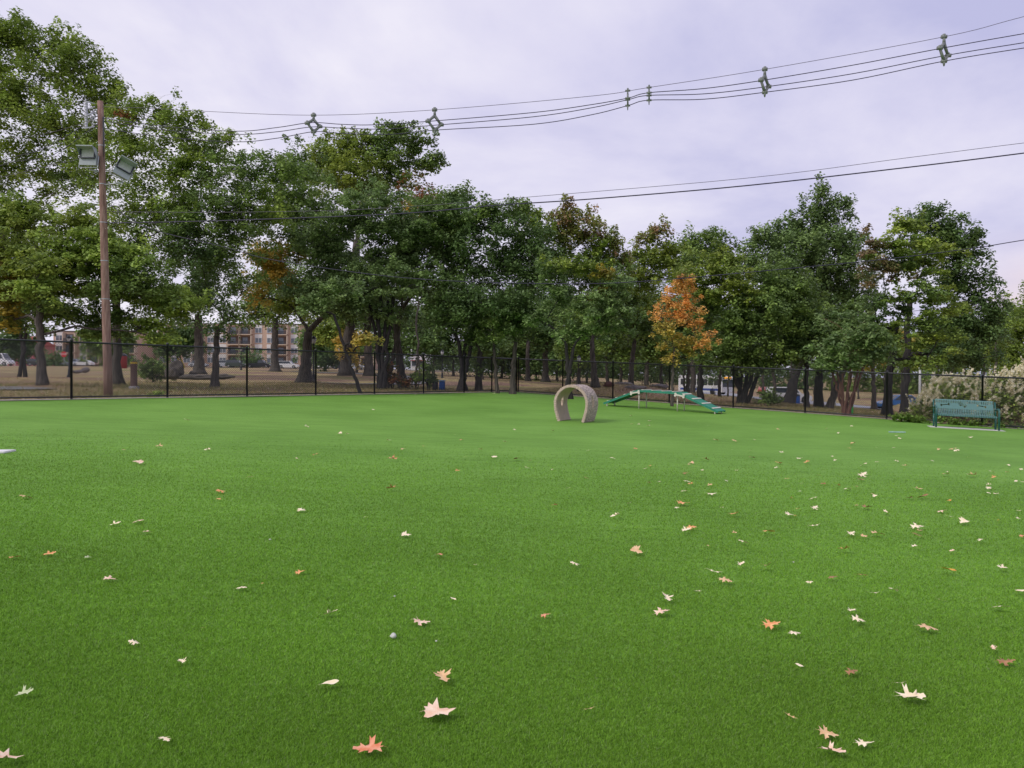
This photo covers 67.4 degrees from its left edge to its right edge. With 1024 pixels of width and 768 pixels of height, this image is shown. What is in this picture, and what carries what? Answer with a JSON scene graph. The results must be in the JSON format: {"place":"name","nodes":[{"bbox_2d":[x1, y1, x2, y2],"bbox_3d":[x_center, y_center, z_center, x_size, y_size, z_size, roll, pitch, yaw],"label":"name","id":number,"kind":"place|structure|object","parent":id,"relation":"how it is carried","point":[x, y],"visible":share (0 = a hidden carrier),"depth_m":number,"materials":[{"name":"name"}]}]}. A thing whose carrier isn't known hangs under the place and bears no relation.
{"place":"outdoors","nodes":[
{"label":"outdoors","id":0,"kind":"place"},
{"bbox_2d":[0,392,1023,767],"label":"turf","id":1,"kind":"structure","parent":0,"point":[608,752],"depth_m":5.57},
{"bbox_2d":[0,391,508,400],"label":"gravel strip","id":2,"kind":"object","parent":1,"relation":"on","point":[229,396],"visible":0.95,"depth_m":25.64,"materials":[{"name":"gravel"}]},
{"bbox_2d":[353,735,385,752],"bbox_3d":[-0.577,1.473,3.131,0.142,0.024,0.106,-1,12,-6],"label":"fallen leaf","id":3,"kind":"object","parent":1,"relation":"on","point":[371,746],"visible":1,"depth_m":3.14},
{"bbox_2d":[420,698,454,717],"bbox_3d":[-0.347,1.468,3.472,0.132,0.041,0.138,1,1,39],"label":"fallen leaf","id":4,"kind":"object","parent":1,"relation":"on","point":[431,710],"visible":1,"depth_m":3.48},
{"bbox_2d":[554,384,597,422],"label":"dog tunnel","id":5,"kind":"structure","parent":1,"relation":"on","point":[561,400],"depth_m":20.89,"materials":[{"name":"concrete"}]},
{"bbox_2d":[603,389,725,413],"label":"dog ramp","id":6,"kind":"structure","parent":1,"relation":"on","point":[702,402],"depth_m":27.64,"materials":[{"name":"green plastic"}]},
{"bbox_2d":[897,684,925,699],"bbox_3d":[1.991,1.536,3.828,0.149,0.053,0.127,0,1,-29],"label":"fallen leaf","id":7,"kind":"object","parent":1,"relation":"on","point":[915,694],"visible":1,"depth_m":3.84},
{"bbox_2d":[929,426,1002,430],"bbox_3d":[14.171,1.395,24.004,2.042,0.092,0.620,1,1,21],"label":"bench pad","id":8,"kind":"object","parent":1,"relation":"on","point":[964,428],"visible":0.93,"depth_m":23.95,"materials":[{"name":"concrete"}]},
{"bbox_2d":[932,399,999,430],"bbox_3d":[14.185,0.972,24.027,1.759,0.975,0.662,1,1,21],"label":"park bench","id":9,"kind":"object","parent":8,"relation":"on","point":[972,406],"visible":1,"depth_m":24.11,"materials":[{"name":"green metal"}]},
{"bbox_2d":[0,366,1023,428],"bbox_3d":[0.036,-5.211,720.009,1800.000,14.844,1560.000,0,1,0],"label":"ground","id":10,"kind":"structure","parent":0,"point":[264,372],"depth_m":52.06,"materials":[{"name":"plant"}]},
{"bbox_2d":[0,325,51,363],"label":"park tree","id":11,"kind":"object","parent":10,"relation":"on","point":[14,343],"visible":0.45,"depth_m":157.50,"materials":[{"name":"green plant"}]},
{"bbox_2d":[0,287,58,376],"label":"park tree","id":12,"kind":"object","parent":10,"relation":"on","point":[34,330],"visible":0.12,"depth_m":45.88,"materials":[{"name":"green plant"}]},
{"bbox_2d":[36,346,68,365],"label":"shrub","id":13,"kind":"object","parent":10,"relation":"on","point":[51,361],"visible":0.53,"depth_m":149.78,"materials":[{"name":"green plant"}]},
{"bbox_2d":[0,6,134,258],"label":"park tree","id":14,"kind":"object","parent":10,"relation":"on","point":[20,37],"visible":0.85,"depth_m":44.56,"materials":[{"name":"green plant"}]},
{"bbox_2d":[83,100,112,395],"bbox_3d":[-13.185,-4.260,24.491,0.838,9.490,0.328,0,1,-15],"label":"utility pole","id":15,"kind":"object","parent":10,"relation":"on","point":[106,320],"visible":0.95,"depth_m":24.45,"materials":[{"name":"brown wood"}]},
{"bbox_2d":[76,145,98,172],"bbox_3d":[-13.342,-7.079,24.208,0.607,0.746,0.584,0,1,-3],"label":"floodlight","id":16,"kind":"object","parent":15,"relation":"attached to","point":[88,155],"visible":1,"depth_m":24.16,"materials":[{"name":"metal"}]},
{"bbox_2d":[104,155,137,185],"bbox_3d":[-12.440,-6.735,24.225,1.250,0.860,0.616,0,1,-1],"label":"floodlight","id":17,"kind":"object","parent":15,"relation":"attached to","point":[124,168],"visible":1,"depth_m":24.18,"materials":[{"name":"metal"}]},
{"bbox_2d":[104,48,1023,141],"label":"overhead cable","id":18,"kind":"object","parent":15,"relation":"attached to","point":[581,116],"visible":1,"depth_m":21.82,"materials":[{"name":"rubber"}]},
{"bbox_2d":[425,107,443,134],"bbox_3d":[-2.275,-7.736,22.592,0.591,0.793,0.169,0,1,-28],"label":"cable spacer","id":19,"kind":"object","parent":18,"relation":"attached to","point":[428,120],"visible":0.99,"depth_m":22.55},
{"bbox_2d":[104,33,1023,131],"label":"overhead cable","id":20,"kind":"object","parent":15,"relation":"attached to","point":[583,105],"visible":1,"depth_m":21.66,"materials":[{"name":"rubber"}]},
{"bbox_2d":[106,152,1023,222],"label":"overhead cable","id":21,"kind":"object","parent":15,"relation":"attached to","point":[581,199],"visible":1,"depth_m":21.84,"materials":[{"name":"rubber"}]},
{"bbox_2d":[106,42,1023,134],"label":"overhead cable","id":22,"kind":"object","parent":15,"relation":"attached to","point":[586,108],"visible":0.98,"depth_m":21.91,"materials":[{"name":"rubber"}]},
{"bbox_2d":[107,203,1023,283],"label":"overhead cable","id":23,"kind":"object","parent":15,"relation":"attached to","point":[581,283],"visible":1,"depth_m":21.89,"materials":[{"name":"rubber"}]},
{"bbox_2d":[121,16,1023,114],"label":"overhead cable","id":24,"kind":"object","parent":15,"relation":"attached to","point":[594,95],"visible":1,"depth_m":21.76,"materials":[{"name":"rubber"}]},
{"bbox_2d":[304,112,322,135],"bbox_3d":[-6.003,-7.853,23.239,0.556,0.698,0.171,0,1,-33],"label":"cable spacer","id":25,"kind":"object","parent":24,"relation":"hanging from","point":[313,116],"visible":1,"depth_m":23.20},
{"bbox_2d":[758,66,771,96],"bbox_3d":[6.908,-8.254,20.985,0.524,0.823,0.177,0,1,-37],"label":"cable spacer","id":26,"kind":"object","parent":24,"relation":"hanging from","point":[762,79],"visible":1,"depth_m":20.94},
{"bbox_2d":[936,34,951,65],"bbox_3d":[11.363,-8.782,20.201,0.565,0.837,0.175,0,1,-31],"label":"cable spacer","id":27,"kind":"object","parent":24,"relation":"attached to","point":[944,59],"visible":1,"depth_m":20.16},
{"bbox_2d":[189,143,1021,212],"bbox_3d":[1.838,-5.909,21.902,30.028,1.495,0.014,1,1,10],"label":"overhead cable","id":28,"kind":"object","parent":15,"relation":"attached to","point":[617,189],"visible":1,"depth_m":21.69,"materials":[{"name":"rubber"}]},
{"bbox_2d":[53,331,156,365],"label":"apartment building","id":29,"kind":"structure","parent":10,"relation":"on","point":[62,336],"depth_m":216.42,"materials":[{"name":"beige brick"}]},
{"bbox_2d":[73,324,139,365],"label":"park tree","id":30,"kind":"object","parent":10,"relation":"on","point":[123,340],"visible":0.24,"depth_m":138.42,"materials":[{"name":"green plant"}]},
{"bbox_2d":[0,188,218,385],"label":"park tree","id":31,"kind":"object","parent":10,"relation":"on","point":[30,273],"visible":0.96,"depth_m":30.07,"materials":[{"name":"green plant"}]},
{"bbox_2d":[128,361,138,388],"bbox_3d":[-15.017,-0.348,30.500,0.400,1.150,0.390,0,1,0],"label":"brown post","id":32,"kind":"object","parent":10,"relation":"on","point":[133,375],"visible":0.69,"depth_m":30.40,"materials":[{"name":"grey wood"}]},
{"bbox_2d":[48,80,242,384],"bbox_3d":[-16.849,-6.973,35.432,8.554,14.341,4.737,0,1,0],"label":"park tree","id":33,"kind":"object","parent":10,"relation":"on","point":[131,147],"visible":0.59,"depth_m":35.23,"materials":[{"name":"green plant"}]},
{"bbox_2d":[137,352,175,381],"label":"shrub","id":34,"kind":"object","parent":10,"relation":"on","point":[156,369],"visible":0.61,"depth_m":41.27,"materials":[{"name":"green plant"}]},
{"bbox_2d":[150,313,213,360],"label":"park tree","id":35,"kind":"object","parent":10,"relation":"on","point":[186,333],"visible":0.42,"depth_m":148.84,"materials":[{"name":"green plant"}]},
{"bbox_2d":[155,224,245,373],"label":"park tree","id":36,"kind":"object","parent":10,"relation":"on","point":[198,338],"visible":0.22,"depth_m":65.58,"materials":[{"name":"green plant"}]},
{"bbox_2d":[139,132,319,386],"bbox_3d":[-12.673,-5.622,34.774,7.966,11.799,4.618,0,1,0],"label":"park tree","id":37,"kind":"object","parent":10,"relation":"on","point":[240,189],"visible":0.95,"depth_m":34.54,"materials":[{"name":"green plant"}]},
{"bbox_2d":[157,323,303,367],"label":"apartment building","id":38,"kind":"structure","parent":10,"relation":"on","point":[258,337],"depth_m":226.37,"materials":[{"name":"beige brick"}]},
{"bbox_2d":[231,345,270,367],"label":"shrub","id":39,"kind":"object","parent":10,"relation":"on","point":[250,360],"visible":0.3,"depth_m":188.86,"materials":[{"name":"green plant"}]},
{"bbox_2d":[0,338,516,399],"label":"chain link fence","id":40,"kind":"object","parent":10,"relation":"on","point":[167,369],"visible":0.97,"depth_m":25.85,"materials":[{"name":"black metal"}]},
{"bbox_2d":[230,257,315,371],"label":"park tree","id":41,"kind":"object","parent":10,"relation":"on","point":[253,317],"visible":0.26,"depth_m":99.64,"materials":[{"name":"green plant"}]},
{"bbox_2d":[239,133,403,382],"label":"park tree","id":42,"kind":"object","parent":10,"relation":"on","point":[284,307],"visible":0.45,"depth_m":41.38,"materials":[{"name":"green plant"}]},
{"bbox_2d":[292,327,359,371],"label":"park tree","id":43,"kind":"object","parent":10,"relation":"on","point":[317,347],"visible":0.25,"depth_m":118.60,"materials":[{"name":"green plant"}]},
{"bbox_2d":[292,275,384,393],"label":"park tree","id":44,"kind":"object","parent":10,"relation":"on","point":[326,290],"visible":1,"depth_m":30.65,"materials":[{"name":"green plant"}]},
{"bbox_2d":[305,311,377,360],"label":"park tree","id":45,"kind":"object","parent":10,"relation":"on","point":[327,332],"visible":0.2,"depth_m":94.51,"materials":[{"name":"green plant"}]},
{"bbox_2d":[287,117,451,375],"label":"park tree","id":46,"kind":"object","parent":10,"relation":"on","point":[348,150],"visible":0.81,"depth_m":58.97,"materials":[{"name":"green plant"}]},
{"bbox_2d":[275,173,466,389],"bbox_3d":[-6.679,-4.612,36.644,9.186,10.063,5.193,0,1,0],"label":"park tree","id":47,"kind":"object","parent":10,"relation":"on","point":[398,229],"visible":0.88,"depth_m":36.27,"materials":[{"name":"green plant"}]},
{"bbox_2d":[327,259,428,375],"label":"park tree","id":48,"kind":"object","parent":10,"relation":"on","point":[367,328],"visible":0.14,"depth_m":59.73,"materials":[{"name":"green plant"}]},
{"bbox_2d":[356,299,414,372],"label":"park tree","id":49,"kind":"object","parent":10,"relation":"on","point":[389,348],"visible":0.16,"depth_m":89.32,"materials":[{"name":"green plant"}]},
{"bbox_2d":[377,362,418,388],"bbox_3d":[-5.571,-0.379,37.374,2.152,1.542,1.322,0,1,0],"label":"shrub","id":50,"kind":"object","parent":10,"relation":"on","point":[395,379],"visible":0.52,"depth_m":37.34,"materials":[{"name":"green plant"}]},
{"bbox_2d":[395,168,442,374],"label":"park tree","id":51,"kind":"object","parent":10,"relation":"on","point":[414,185],"visible":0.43,"depth_m":57.65,"materials":[{"name":"green plant"}]},
{"bbox_2d":[389,286,450,371],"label":"park tree","id":52,"kind":"object","parent":10,"relation":"on","point":[413,326],"visible":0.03,"depth_m":108.18,"materials":[{"name":"green plant"}]},
{"bbox_2d":[387,191,465,387],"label":"park tree","id":53,"kind":"object","parent":10,"relation":"on","point":[398,326],"visible":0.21,"depth_m":38.41,"materials":[{"name":"green plant"}]},
{"bbox_2d":[414,359,440,390],"bbox_3d":[-4.036,-0.368,36.999,1.179,1.633,1.659,1,1,19],"label":"shrub","id":54,"kind":"object","parent":10,"relation":"on","point":[426,375],"visible":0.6,"depth_m":36.80,"materials":[{"name":"green plant"}]},
{"bbox_2d":[388,284,468,375],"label":"park tree","id":55,"kind":"object","parent":10,"relation":"on","point":[428,344],"visible":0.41,"depth_m":87.13,"materials":[{"name":"green plant"}]},
{"bbox_2d":[375,179,488,387],"bbox_3d":[-4.238,-5.140,39.864,5.462,11.055,5.088,1,1,38],"label":"park tree","id":56,"kind":"object","parent":10,"relation":"on","point":[454,194],"visible":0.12,"depth_m":39.70,"materials":[{"name":"green plant"}]},
{"bbox_2d":[414,287,482,375],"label":"park tree","id":57,"kind":"object","parent":10,"relation":"on","point":[447,337],"visible":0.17,"depth_m":98.92,"materials":[{"name":"green plant"}]},
{"bbox_2d":[452,318,498,389],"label":"park tree","id":58,"kind":"object","parent":10,"relation":"on","point":[469,339],"visible":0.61,"depth_m":37.35,"materials":[{"name":"green plant"}]},
{"bbox_2d":[449,281,518,378],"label":"park tree","id":59,"kind":"object","parent":10,"relation":"on","point":[504,344],"visible":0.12,"depth_m":74.02,"materials":[{"name":"green plant"}]},
{"bbox_2d":[409,187,565,390],"bbox_3d":[-1.135,-4.482,36.959,6.898,10.016,6.047,0,1,-29],"label":"park tree","id":60,"kind":"object","parent":10,"relation":"on","point":[512,264],"visible":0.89,"depth_m":36.45,"materials":[{"name":"green plant"}]},
{"bbox_2d":[472,295,531,392],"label":"park tree","id":61,"kind":"object","parent":10,"relation":"on","point":[495,331],"visible":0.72,"depth_m":35.28,"materials":[{"name":"green plant"}]},
{"bbox_2d":[467,281,539,378],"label":"park tree","id":62,"kind":"object","parent":10,"relation":"on","point":[510,353],"visible":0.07,"depth_m":90.75,"materials":[{"name":"green plant"}]},
{"bbox_2d":[0,377,1022,425],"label":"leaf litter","id":63,"kind":"object","parent":10,"relation":"on","point":[333,389],"visible":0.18,"depth_m":33.96,"materials":[{"name":"brown plant"}]},
{"bbox_2d":[1,335,1023,393],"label":"woodland","id":64,"kind":"object","parent":10,"relation":"on","point":[877,384],"visible":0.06,"depth_m":275.60,"materials":[{"name":"green plant"}]},
{"bbox_2d":[482,282,550,393],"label":"park tree","id":65,"kind":"object","parent":10,"relation":"on","point":[527,305],"visible":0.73,"depth_m":35.21,"materials":[{"name":"green plant"}]},
{"bbox_2d":[503,350,551,379],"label":"shrub","id":66,"kind":"object","parent":10,"relation":"on","point":[534,357],"visible":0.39,"depth_m":90.80,"materials":[{"name":"green plant"}]},
{"bbox_2d":[500,296,557,380],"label":"park tree","id":67,"kind":"object","parent":10,"relation":"on","point":[527,342],"visible":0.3,"depth_m":80.48,"materials":[{"name":"green plant"}]},
{"bbox_2d":[512,284,559,379],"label":"park tree","id":68,"kind":"object","parent":10,"relation":"on","point":[544,297],"visible":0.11,"depth_m":94.41,"materials":[{"name":"green plant"}]},
{"bbox_2d":[517,292,575,381],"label":"park tree","id":69,"kind":"object","parent":10,"relation":"on","point":[545,339],"visible":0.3,"depth_m":81.51,"materials":[{"name":"green plant"}]},
{"bbox_2d":[533,351,577,381],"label":"shrub","id":70,"kind":"object","parent":10,"relation":"on","point":[553,357],"visible":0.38,"depth_m":89.08,"materials":[{"name":"green plant"}]},
{"bbox_2d":[510,193,637,387],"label":"park tree","id":71,"kind":"object","parent":10,"relation":"on","point":[595,250],"visible":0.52,"depth_m":40.58,"materials":[{"name":"green plant"}]},
{"bbox_2d":[549,293,615,383],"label":"park tree","id":72,"kind":"object","parent":10,"relation":"on","point":[581,349],"visible":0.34,"depth_m":61.01,"materials":[{"name":"green plant"}]},
{"bbox_2d":[521,248,647,398],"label":"park tree","id":73,"kind":"object","parent":10,"relation":"on","point":[599,296],"visible":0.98,"depth_m":32.70,"materials":[{"name":"green plant"}]},
{"bbox_2d":[587,300,637,381],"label":"park tree","id":74,"kind":"object","parent":10,"relation":"on","point":[608,359],"visible":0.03,"depth_m":69.86,"materials":[{"name":"green plant"}]},
{"bbox_2d":[579,289,646,381],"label":"park tree","id":75,"kind":"object","parent":10,"relation":"on","point":[622,354],"visible":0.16,"depth_m":57.30,"materials":[{"name":"green plant"}]},
{"bbox_2d":[601,355,640,381],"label":"shrub","id":76,"kind":"object","parent":10,"relation":"on","point":[617,372],"visible":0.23,"depth_m":82.97,"materials":[{"name":"green plant"}]},
{"bbox_2d":[624,357,666,384],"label":"shrub","id":77,"kind":"object","parent":10,"relation":"on","point":[643,369],"visible":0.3,"depth_m":79.13,"materials":[{"name":"green plant"}]},
{"bbox_2d":[601,213,691,383],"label":"park tree","id":78,"kind":"object","parent":10,"relation":"on","point":[647,256],"visible":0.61,"depth_m":44.64,"materials":[{"name":"green plant"}]},
{"bbox_2d":[600,290,695,385],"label":"park tree","id":79,"kind":"object","parent":10,"relation":"on","point":[648,353],"visible":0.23,"depth_m":55.56,"materials":[{"name":"green plant"}]},
{"bbox_2d":[642,358,687,389],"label":"shrub","id":80,"kind":"object","parent":10,"relation":"on","point":[666,373],"visible":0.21,"depth_m":78.00,"materials":[{"name":"green plant"}]},
{"bbox_2d":[647,270,722,405],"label":"park tree","id":81,"kind":"object","parent":10,"relation":"on","point":[681,318],"visible":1,"depth_m":30.39,"materials":[{"name":"orange plant"}]},
{"bbox_2d":[654,293,720,392],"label":"park tree","id":82,"kind":"object","parent":10,"relation":"on","point":[680,328],"visible":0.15,"depth_m":57.50,"materials":[{"name":"plant"}]},
{"bbox_2d":[649,220,743,393],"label":"park tree","id":83,"kind":"object","parent":10,"relation":"on","point":[694,241],"visible":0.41,"depth_m":69.77,"materials":[{"name":"green plant"}]},
{"bbox_2d":[678,375,732,394],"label":"city bus","id":84,"kind":"object","parent":10,"relation":"on","point":[711,386],"visible":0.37,"depth_m":124.87,"materials":[{"name":"white paint"}]},
{"bbox_2d":[666,237,768,399],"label":"park tree","id":85,"kind":"object","parent":10,"relation":"on","point":[712,301],"visible":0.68,"depth_m":36.38,"materials":[{"name":"green plant"}]},
{"bbox_2d":[704,361,732,395],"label":"shrub","id":86,"kind":"object","parent":10,"relation":"on","point":[711,377],"visible":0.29,"depth_m":98.57,"materials":[{"name":"green plant"}]},
{"bbox_2d":[692,308,750,396],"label":"park tree","id":87,"kind":"object","parent":10,"relation":"on","point":[719,377],"visible":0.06,"depth_m":61.88,"materials":[{"name":"green plant"}]},
{"bbox_2d":[740,324,795,395],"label":"park tree","id":88,"kind":"object","parent":10,"relation":"on","point":[761,329],"visible":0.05,"depth_m":55.37,"materials":[{"name":"green plant"}]},
{"bbox_2d":[753,385,783,405],"bbox_3d":[11.919,0.602,35.677,1.312,1.098,1.151,0,1,-29],"label":"shrub","id":89,"kind":"object","parent":10,"relation":"on","point":[772,393],"visible":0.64,"depth_m":35.57,"materials":[{"name":"green plant"}]},
{"bbox_2d":[517,357,1023,427],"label":"chain link fence","id":90,"kind":"object","parent":10,"relation":"on","point":[866,385],"visible":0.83,"depth_m":29.58,"materials":[{"name":"black metal"}]},
{"bbox_2d":[698,251,843,403],"bbox_3d":[12.329,-2.550,36.502,7.313,7.383,4.813,0,1,0],"label":"park tree","id":91,"kind":"object","parent":10,"relation":"on","point":[787,287],"visible":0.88,"depth_m":35.97,"materials":[{"name":"green plant"}]},
{"bbox_2d":[527,392,1022,428],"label":"gravel strip","id":92,"kind":"object","parent":10,"relation":"on","point":[771,410],"visible":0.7,"depth_m":30.07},
{"bbox_2d":[774,310,836,407],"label":"park tree","id":93,"kind":"object","parent":10,"relation":"on","point":[802,354],"visible":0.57,"depth_m":35.70,"materials":[{"name":"green plant"}]},
{"bbox_2d":[728,171,889,403],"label":"park tree","id":94,"kind":"object","parent":10,"relation":"on","point":[792,236],"visible":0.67,"depth_m":51.34,"materials":[{"name":"green plant"}]},
{"bbox_2d":[797,309,853,406],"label":"park tree","id":95,"kind":"object","parent":10,"relation":"on","point":[820,384],"visible":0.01,"depth_m":37.83,"materials":[{"name":"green plant"}]},
{"bbox_2d":[822,298,871,408],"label":"park tree","id":96,"kind":"object","parent":10,"relation":"on","point":[850,304],"visible":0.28,"depth_m":36.89,"materials":[{"name":"green plant"}]},
{"bbox_2d":[803,303,902,415],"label":"park tree","id":97,"kind":"object","parent":10,"relation":"on","point":[863,337],"visible":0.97,"depth_m":28.66,"materials":[{"name":"green plant"}]},
{"bbox_2d":[836,311,916,409],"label":"park tree","id":98,"kind":"object","parent":10,"relation":"on","point":[873,369],"visible":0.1,"depth_m":59.89,"materials":[{"name":"green plant"}]},
{"bbox_2d":[854,206,975,415],"bbox_3d":[16.222,-2.843,30.664,5.314,8.545,2.685,0,1,0],"label":"park tree","id":99,"kind":"object","parent":10,"relation":"on","point":[907,267],"visible":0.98,"depth_m":30.51,"materials":[{"name":"green plant"}]},
{"bbox_2d":[905,414,931,423],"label":"weed clump","id":100,"kind":"object","parent":10,"relation":"on","point":[920,419],"visible":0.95,"depth_m":26.05,"materials":[{"name":"green plant"}]},
{"bbox_2d":[895,199,1013,412],"bbox_3d":[20.604,-3.481,35.804,6.208,10.005,3.556,0,1,0],"label":"park tree","id":101,"kind":"object","parent":10,"relation":"on","point":[950,231],"visible":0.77,"depth_m":35.39,"materials":[{"name":"green plant"}]},
{"bbox_2d":[937,416,974,425],"bbox_3d":[14.927,1.266,25.939,0.965,0.499,1.040,0,1,-33],"label":"weed clump","id":102,"kind":"object","parent":10,"relation":"on","point":[953,422],"visible":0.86,"depth_m":25.89,"materials":[{"name":"green plant"}]},
{"bbox_2d":[905,367,1006,421],"bbox_3d":[16.235,0.474,28.327,3.712,2.248,1.792,0,1,-6],"label":"flowering bush","id":103,"kind":"object","parent":10,"relation":"on","point":[969,372],"visible":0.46,"depth_m":28.00,"materials":[{"name":"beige plant"}]},
{"bbox_2d":[976,356,1023,423],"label":"flowering bush","id":104,"kind":"object","parent":10,"relation":"on","point":[1017,371],"visible":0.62,"depth_m":28.13,"materials":[{"name":"beige plant"}]},
{"bbox_2d":[983,281,1023,413],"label":"park tree","id":105,"kind":"object","parent":10,"relation":"on","point":[1014,358],"visible":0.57,"depth_m":59.99,"materials":[{"name":"green plant"}]},
{"bbox_2d":[986,282,1023,380],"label":"park tree","id":106,"kind":"object","parent":10,"relation":"on","point":[1006,342],"visible":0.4,"depth_m":43.73,"materials":[{"name":"green plant"}]},
{"bbox_2d":[0,0,1023,377],"label":"sky","id":107,"kind":"structure","parent":0,"point":[295,59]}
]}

